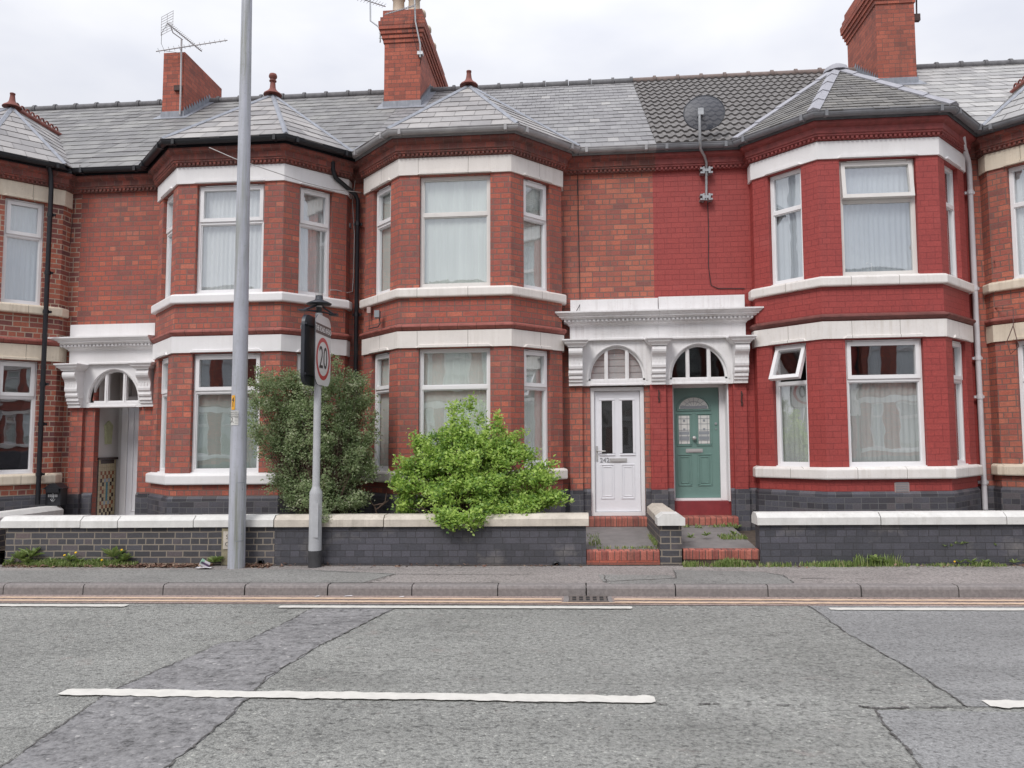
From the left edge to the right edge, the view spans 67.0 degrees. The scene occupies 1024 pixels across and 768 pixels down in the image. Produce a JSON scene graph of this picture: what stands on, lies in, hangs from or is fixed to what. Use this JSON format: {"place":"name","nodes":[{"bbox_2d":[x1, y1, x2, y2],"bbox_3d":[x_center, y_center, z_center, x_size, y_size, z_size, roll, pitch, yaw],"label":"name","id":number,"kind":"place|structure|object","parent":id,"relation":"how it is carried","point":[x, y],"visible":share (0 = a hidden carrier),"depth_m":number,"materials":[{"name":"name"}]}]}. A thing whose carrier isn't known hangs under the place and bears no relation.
{"place":"outdoors","nodes":[
{"label":"outdoors","id":0,"kind":"place"},
{"bbox_2d":[43,483,68,505],"bbox_3d":[-6.868,1.658,11.660,0.302,0.334,0.190,0,-4,4],"label":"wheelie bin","id":1,"kind":"object","parent":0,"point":[56,494],"visible":1,"depth_m":11.59,"materials":[{"name":"black plastic"}]},
{"bbox_2d":[0,530,755,549],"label":"front yard","id":2,"kind":"structure","parent":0,"point":[750,535],"depth_m":10.51,"materials":[{"name":"green plant"}]},
{"bbox_2d":[247,353,383,525],"bbox_3d":[-2.705,0.849,10.246,1.985,2.588,1.176,0,-4,4],"label":"shrub","id":3,"kind":"object","parent":2,"relation":"on","point":[294,443],"visible":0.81,"depth_m":10.26,"materials":[{"name":"green plant"}]},
{"bbox_2d":[366,490,388,513],"bbox_3d":[-1.805,1.587,10.382,0.313,0.339,0.026,0,-4,4],"label":"bare bush","id":4,"kind":"object","parent":2,"relation":"on","point":[381,504],"visible":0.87,"depth_m":10.37,"materials":[{"name":"brown plant"}]},
{"bbox_2d":[385,391,573,535],"bbox_3d":[-0.421,1.082,9.979,2.461,2.034,1.262,0,-4,4],"label":"shrub","id":5,"kind":"object","parent":2,"relation":"on","point":[478,482],"visible":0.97,"depth_m":9.92,"materials":[{"name":"green plant"}]},
{"bbox_2d":[0,603,1023,767],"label":"road","id":6,"kind":"structure","parent":0,"point":[686,659],"depth_m":5.26,"materials":[{"name":"grey asphalt"}]},
{"bbox_2d":[0,604,128,606],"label":"edge line","id":7,"kind":"object","parent":6,"relation":"on","point":[101,605],"visible":1,"depth_m":8.04,"materials":[{"name":"white paint"}]},
{"bbox_2d":[1,605,400,767],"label":"road trench strip","id":8,"kind":"object","parent":6,"relation":"on","point":[112,731],"visible":1,"depth_m":4.90,"materials":[{"name":"asphalt"}]},
{"bbox_2d":[58,688,655,702],"bbox_3d":[-1.055,2.026,5.040,3.930,0.040,0.166,0,-4,4],"label":"line","id":9,"kind":"object","parent":6,"relation":"on","point":[393,695],"visible":1,"depth_m":5.03,"materials":[{"name":"white paint"}]},
{"bbox_2d":[279,605,631,608],"bbox_3d":[-0.589,2.222,7.715,3.545,0.036,0.116,0,-4,4],"label":"edge line","id":10,"kind":"object","parent":6,"relation":"on","point":[354,606],"visible":1,"depth_m":7.72,"materials":[{"name":"white paint"}]},
{"bbox_2d":[0,604,982,767],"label":"road cracks","id":11,"kind":"object","parent":6,"relation":"on","point":[878,714],"visible":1,"depth_m":4.77,"materials":[{"name":"black asphalt"}]},
{"bbox_2d":[0,582,1023,597],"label":"kerb","id":12,"kind":"structure","parent":6,"relation":"on","point":[573,589],"depth_m":8.27,"materials":[{"name":"concrete"}]},
{"bbox_2d":[0,595,1023,605],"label":"gutter strip","id":13,"kind":"object","parent":6,"relation":"on","point":[792,604],"visible":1,"depth_m":8.02,"materials":[{"name":"grey concrete"}]},
{"bbox_2d":[0,599,561,602],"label":"yellow line","id":14,"kind":"object","parent":13,"relation":"on","point":[289,601],"visible":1,"depth_m":8.11,"materials":[{"name":"paint"}]},
{"bbox_2d":[0,596,561,599],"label":"yellow line","id":15,"kind":"object","parent":13,"relation":"on","point":[294,598],"visible":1,"depth_m":8.27,"materials":[{"name":"paint"}]},
{"bbox_2d":[564,596,612,601],"bbox_3d":[0.786,2.227,8.016,0.500,0.022,0.310,0,-4,4],"label":"drain grating","id":16,"kind":"object","parent":13,"relation":"on","point":[587,598],"visible":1,"depth_m":8.00,"materials":[{"name":"metal"}]},
{"bbox_2d":[545,602,638,602],"bbox_3d":[0.772,2.215,7.842,1.020,0.010,0.047,0,-4,4],"label":"yellow line","id":17,"kind":"object","parent":13,"relation":"on","point":[593,602],"visible":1,"depth_m":7.84,"materials":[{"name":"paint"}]},
{"bbox_2d":[614,598,1023,600],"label":"yellow line","id":18,"kind":"object","parent":13,"relation":"on","point":[828,599],"visible":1,"depth_m":7.82,"materials":[{"name":"paint"}]},
{"bbox_2d":[615,601,1023,603],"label":"yellow line","id":19,"kind":"object","parent":13,"relation":"on","point":[823,602],"visible":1,"depth_m":7.68,"materials":[{"name":"paint"}]},
{"bbox_2d":[809,606,1023,706],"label":"road repair","id":20,"kind":"structure","parent":6,"relation":"on","point":[971,657],"depth_m":6.17,"materials":[{"name":"asphalt"}]},
{"bbox_2d":[829,607,1023,609],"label":"edge line","id":21,"kind":"object","parent":6,"relation":"on","point":[856,608],"visible":1,"depth_m":7.36,"materials":[{"name":"white paint"}]},
{"bbox_2d":[877,710,1023,767],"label":"road repair","id":22,"kind":"structure","parent":6,"relation":"on","point":[952,739],"depth_m":4.23,"materials":[{"name":"asphalt"}]},
{"bbox_2d":[982,700,1023,707],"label":"line","id":23,"kind":"object","parent":6,"relation":"on","point":[1007,703],"visible":1,"depth_m":4.73,"materials":[{"name":"white paint"}]},
{"bbox_2d":[0,564,1023,583],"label":"pavement","id":24,"kind":"structure","parent":0,"point":[961,574],"depth_m":8.87,"materials":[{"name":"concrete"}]},
{"bbox_2d":[0,506,63,564],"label":"garden wall","id":25,"kind":"structure","parent":24,"relation":"on","point":[49,510],"depth_m":10.89,"materials":[{"name":"white brick"}]},
{"bbox_2d":[2,546,223,566],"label":"verge weeds","id":26,"kind":"object","parent":24,"relation":"on","point":[97,562],"visible":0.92,"depth_m":9.85,"materials":[{"name":"green plant"}]},
{"bbox_2d":[0,514,279,564],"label":"garden wall","id":27,"kind":"structure","parent":24,"relation":"on","point":[170,539],"depth_m":9.89,"materials":[{"name":"grey brick"}]},
{"bbox_2d":[0,569,395,582],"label":"pavement patch","id":28,"kind":"object","parent":24,"relation":"on","point":[283,575],"visible":1,"depth_m":9.04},
{"bbox_2d":[199,558,209,566],"bbox_3d":[-3.795,2.219,9.562,0.132,0.123,0.077,2,-5,-23],"label":"litter packet","id":29,"kind":"object","parent":24,"relation":"on","point":[204,563],"visible":1,"depth_m":9.54},
{"bbox_2d":[221,528,227,565],"bbox_3d":[-3.596,2.060,9.787,0.150,0.472,0.048,0,-4,4],"label":"marker stone","id":30,"kind":"object","parent":24,"relation":"on","point":[224,549],"visible":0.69,"depth_m":9.77,"materials":[{"name":"beige stone"}]},
{"bbox_2d":[227,0,251,568],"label":"street lamp","id":31,"kind":"object","parent":24,"relation":"on","point":[237,498],"visible":0.98,"depth_m":9.77,"materials":[{"name":"grey metal"}]},
{"bbox_2d":[235,483,244,540],"bbox_3d":[-3.363,1.579,9.575,0.105,0.711,0.016,3,-5,-38],"label":"access door","id":32,"kind":"structure","parent":31,"relation":"in","point":[239,492],"depth_m":9.57,"materials":[{"name":"grey paint"}]},
{"bbox_2d":[298,293,338,567],"bbox_3d":[-2.445,0.565,9.699,0.320,3.431,0.632,-1,-4,11],"label":"speed limit sign","id":33,"kind":"object","parent":24,"relation":"on","point":[315,351],"visible":1,"depth_m":9.63,"materials":[{"name":"grey metal"}]},
{"bbox_2d":[313,503,317,537],"bbox_3d":[-2.418,1.680,9.537,0.060,0.421,0.005,0,-4,4],"label":"access door","id":34,"kind":"structure","parent":33,"relation":"in","point":[315,510],"depth_m":9.53,"materials":[{"name":"grey metal"}]},
{"bbox_2d":[274,513,588,564],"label":"garden wall","id":35,"kind":"structure","parent":24,"relation":"on","point":[501,539],"depth_m":9.60,"materials":[{"name":"grey brick"}]},
{"bbox_2d":[552,561,559,565],"bbox_3d":[0.541,2.210,9.454,0.100,0.100,0.050,0,-4,4],"label":"drain pipe","id":36,"kind":"object","parent":35,"relation":"attached to","point":[555,563],"visible":0.72,"depth_m":9.43,"materials":[{"name":"black plastic"}]},
{"bbox_2d":[0,562,1023,567],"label":"leaf litter","id":37,"kind":"object","parent":24,"relation":"on","point":[182,565],"visible":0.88,"depth_m":9.70,"materials":[{"name":"brown plant"}]},
{"bbox_2d":[315,570,907,582],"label":"pavement seams","id":38,"kind":"object","parent":24,"relation":"on","point":[604,577],"visible":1,"depth_m":8.57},
{"bbox_2d":[586,527,659,564],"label":"garden path","id":39,"kind":"structure","parent":24,"relation":"on","point":[620,537],"depth_m":9.64,"materials":[{"name":"concrete"}]},
{"bbox_2d":[587,522,747,548],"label":"path weeds","id":40,"kind":"object","parent":39,"relation":"on","point":[653,540],"visible":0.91,"depth_m":10.03,"materials":[{"name":"green plant"}]},
{"bbox_2d":[598,574,674,581],"bbox_3d":[1.379,2.146,8.560,0.838,0.014,0.421,0,-4,4],"label":"pavement patch","id":41,"kind":"object","parent":24,"relation":"on","point":[623,577],"visible":1,"depth_m":8.60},
{"bbox_2d":[646,503,684,564],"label":"garden wall","id":42,"kind":"structure","parent":24,"relation":"on","point":[665,523],"depth_m":9.39,"materials":[{"name":"grey brick"}]},
{"bbox_2d":[607,570,793,583],"bbox_3d":[2.023,2.141,8.603,2.027,0.029,0.826,0,-4,4],"label":"pavement patch","id":43,"kind":"object","parent":24,"relation":"on","point":[712,577],"visible":1,"depth_m":8.44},
{"bbox_2d":[681,525,758,564],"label":"garden path","id":44,"kind":"structure","parent":24,"relation":"on","point":[709,549],"depth_m":9.55,"materials":[{"name":"concrete"}]},
{"bbox_2d":[681,553,1023,566],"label":"verge weeds","id":45,"kind":"object","parent":24,"relation":"on","point":[736,562],"visible":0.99,"depth_m":9.12,"materials":[{"name":"green plant"}]},
{"bbox_2d":[751,510,1023,564],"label":"garden wall","id":46,"kind":"structure","parent":24,"relation":"on","point":[909,537],"depth_m":9.19,"materials":[{"name":"grey brick"}]},
{"bbox_2d":[0,0,1023,107],"label":"sky","id":47,"kind":"structure","parent":0,"point":[59,52],"materials":[{"name":"white"}]},
{"bbox_3d":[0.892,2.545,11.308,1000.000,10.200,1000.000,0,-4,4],"label":"ground","id":48,"kind":"structure","parent":0,"visible":0},
{"bbox_2d":[0,92,167,514],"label":"terraced house","id":49,"kind":"structure","parent":48,"relation":"on","point":[44,150],"depth_m":11.92,"materials":[{"name":"brick"}]},
{"bbox_2d":[0,360,36,473],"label":"window","id":50,"kind":"structure","parent":49,"relation":"in","point":[31,396],"depth_m":11.68,"materials":[{"name":"white plastic"}]},
{"bbox_2d":[1,198,43,305],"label":"window","id":51,"kind":"structure","parent":49,"relation":"in","point":[23,222],"depth_m":11.82,"materials":[{"name":"glass"}]},
{"bbox_2d":[48,52,397,514],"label":"terraced house","id":52,"kind":"structure","parent":48,"relation":"on","point":[147,368],"depth_m":11.58,"materials":[{"name":"red brick"}]},
{"bbox_2d":[125,407,138,514],"bbox_3d":[-5.853,1.208,12.554,0.780,1.908,0.062,0,-4,4],"label":"door","id":53,"kind":"structure","parent":52,"relation":"in","point":[131,484],"depth_m":12.55,"materials":[{"name":"white wood"}]},
{"bbox_2d":[157,358,167,472],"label":"window","id":54,"kind":"structure","parent":52,"relation":"in","point":[165,361],"depth_m":11.54,"materials":[{"name":"white plastic"}]},
{"bbox_2d":[165,194,172,297],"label":"window","id":55,"kind":"structure","parent":52,"relation":"in","point":[170,202],"depth_m":11.73,"materials":[{"name":"white plastic"}]},
{"bbox_2d":[156,10,227,114],"bbox_3d":[-6.247,-6.113,15.073,1.155,1.788,0.683,3,-5,-39],"label":"tv aerial","id":56,"kind":"object","parent":52,"relation":"attached to","point":[177,87],"visible":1,"depth_m":15.05,"materials":[{"name":"metal"}]},
{"bbox_2d":[190,353,260,472],"bbox_3d":[-4.029,0.420,10.994,1.000,1.714,0.142,0,-4,4],"label":"window","id":57,"kind":"structure","parent":52,"relation":"in","point":[211,405],"depth_m":11.02,"materials":[{"name":"white plastic"}]},
{"bbox_2d":[195,184,264,293],"bbox_3d":[-4.034,-2.074,11.174,1.000,1.614,0.130,0,-4,4],"label":"window","id":58,"kind":"structure","parent":52,"relation":"in","point":[217,204],"depth_m":11.21,"materials":[{"name":"glass"}]},
{"bbox_2d":[209,147,360,192],"bbox_3d":[-3.133,-3.072,11.058,2.186,0.496,0.684,2,-5,-27],"label":"overhead cable","id":59,"kind":"object","parent":52,"relation":"attached to","point":[285,175],"visible":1,"depth_m":10.78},
{"bbox_2d":[297,354,324,432],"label":"window","id":60,"kind":"structure","parent":52,"relation":"in","point":[298,355],"depth_m":11.13,"materials":[{"name":"white plastic"}]},
{"bbox_2d":[298,187,329,297],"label":"window","id":61,"kind":"structure","parent":52,"relation":"in","point":[313,279],"depth_m":11.50,"materials":[{"name":"white plastic"}]},
{"bbox_2d":[352,0,658,526],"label":"terraced house","id":62,"kind":"structure","parent":48,"relation":"on","point":[506,259],"depth_m":11.28,"materials":[{"name":"red brick"}]},
{"bbox_2d":[357,0,385,42],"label":"tv aerial","id":63,"kind":"object","parent":62,"relation":"attached to","point":[380,37],"visible":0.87,"depth_m":15.03,"materials":[{"name":"metal"}]},
{"bbox_2d":[374,352,388,470],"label":"window","id":64,"kind":"structure","parent":62,"relation":"in","point":[381,360],"depth_m":11.29,"materials":[{"name":"white plastic"}]},
{"bbox_2d":[376,185,390,294],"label":"window","id":65,"kind":"structure","parent":62,"relation":"in","point":[384,195],"depth_m":11.48,"materials":[{"name":"white plastic"}]},
{"bbox_2d":[384,0,423,63],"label":"tv aerial","id":66,"kind":"object","parent":62,"relation":"attached to","point":[420,53],"visible":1,"depth_m":14.68,"materials":[{"name":"metal"}]},
{"bbox_2d":[419,348,489,458],"bbox_3d":[-0.790,0.360,10.732,1.000,1.714,0.112,0,-4,4],"label":"window","id":67,"kind":"structure","parent":62,"relation":"in","point":[451,375],"depth_m":10.80,"materials":[{"name":"white plastic"}]},
{"bbox_2d":[419,175,489,287],"bbox_3d":[-0.795,-2.133,10.917,1.000,1.614,0.112,0,-4,4],"label":"window","id":68,"kind":"structure","parent":62,"relation":"in","point":[455,211],"depth_m":10.96,"materials":[{"name":"glass"}]},
{"bbox_2d":[523,179,546,290],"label":"window","id":69,"kind":"structure","parent":62,"relation":"in","point":[535,254],"depth_m":11.27,"materials":[{"name":"glass"}]},
{"bbox_2d":[524,349,547,468],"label":"window","id":70,"kind":"structure","parent":62,"relation":"in","point":[535,361],"depth_m":11.09,"materials":[{"name":"white plastic"}]},
{"bbox_2d":[594,391,640,511],"bbox_3d":[1.559,0.992,11.437,0.665,1.777,0.099,0,-4,4],"label":"door","id":71,"kind":"structure","parent":62,"relation":"in","point":[616,413],"depth_m":11.44,"materials":[{"name":"white"}]},
{"bbox_2d":[633,0,988,530],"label":"terraced house","id":72,"kind":"structure","parent":48,"relation":"on","point":[804,357],"depth_m":10.85,"materials":[{"name":"red brick"}]},
{"bbox_2d":[673,388,720,497],"bbox_3d":[2.754,0.871,11.532,0.661,1.637,0.105,0,-4,4],"label":"door","id":73,"kind":"structure","parent":72,"relation":"in","point":[696,410],"depth_m":11.53,"materials":[{"name":"wood"}]},
{"bbox_2d":[683,95,724,202],"bbox_3d":[2.788,-3.486,11.390,0.579,1.535,0.412,1,-4,-19],"label":"satellite dish","id":74,"kind":"object","parent":72,"relation":"attached to","point":[703,113],"visible":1,"depth_m":11.31,"materials":[{"name":"metal"}]},
{"bbox_2d":[770,168,803,285],"bbox_3d":[3.906,-2.191,10.913,0.131,1.608,0.521,3,-5,-38],"label":"window","id":75,"kind":"structure","parent":72,"relation":"in","point":[785,188],"depth_m":10.99,"materials":[{"name":"white plastic"}]},
{"bbox_2d":[769,343,809,466],"bbox_3d":[3.837,0.298,10.668,0.319,1.708,0.521,3,-5,-38],"label":"window","id":76,"kind":"structure","parent":72,"relation":"in","point":[791,397],"depth_m":10.77,"materials":[{"name":"white plastic"}]},
{"bbox_2d":[839,159,918,275],"bbox_3d":[4.937,-2.237,10.464,1.000,1.614,0.180,0,-4,4],"label":"window","id":77,"kind":"structure","parent":72,"relation":"in","point":[877,197],"depth_m":10.52,"materials":[{"name":"glass"}]},
{"bbox_2d":[845,339,926,466],"bbox_3d":[4.944,0.258,10.303,1.000,1.714,0.130,0,-4,4],"label":"window","id":78,"kind":"structure","parent":72,"relation":"in","point":[886,412],"depth_m":10.32,"materials":[{"name":"white plastic"}]},
{"bbox_2d":[914,0,920,22],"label":"aerial mast","id":79,"kind":"object","parent":72,"relation":"attached to","point":[917,17],"visible":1,"depth_m":14.17,"materials":[{"name":"metal"}]},
{"bbox_2d":[944,165,956,276],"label":"window","id":80,"kind":"structure","parent":72,"relation":"in","point":[950,205],"depth_m":10.89,"materials":[{"name":"white plastic"}]},
{"bbox_2d":[952,341,967,464],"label":"window","id":81,"kind":"structure","parent":72,"relation":"in","point":[958,378],"depth_m":10.69,"materials":[{"name":"white plastic"}]},
{"bbox_2d":[904,58,1023,510],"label":"terraced house","id":82,"kind":"structure","parent":48,"relation":"on","point":[988,95],"depth_m":10.90,"materials":[{"name":"red brick"}]},
{"bbox_2d":[1009,165,1023,278],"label":"window","id":83,"kind":"structure","parent":82,"relation":"in","point":[1016,174],"depth_m":10.82,"materials":[{"name":"glass"}]},
{"bbox_2d":[1018,341,1023,463],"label":"window","id":84,"kind":"structure","parent":82,"relation":"in","point":[1021,343],"depth_m":10.66,"materials":[{"name":"white plastic"}]}
]}

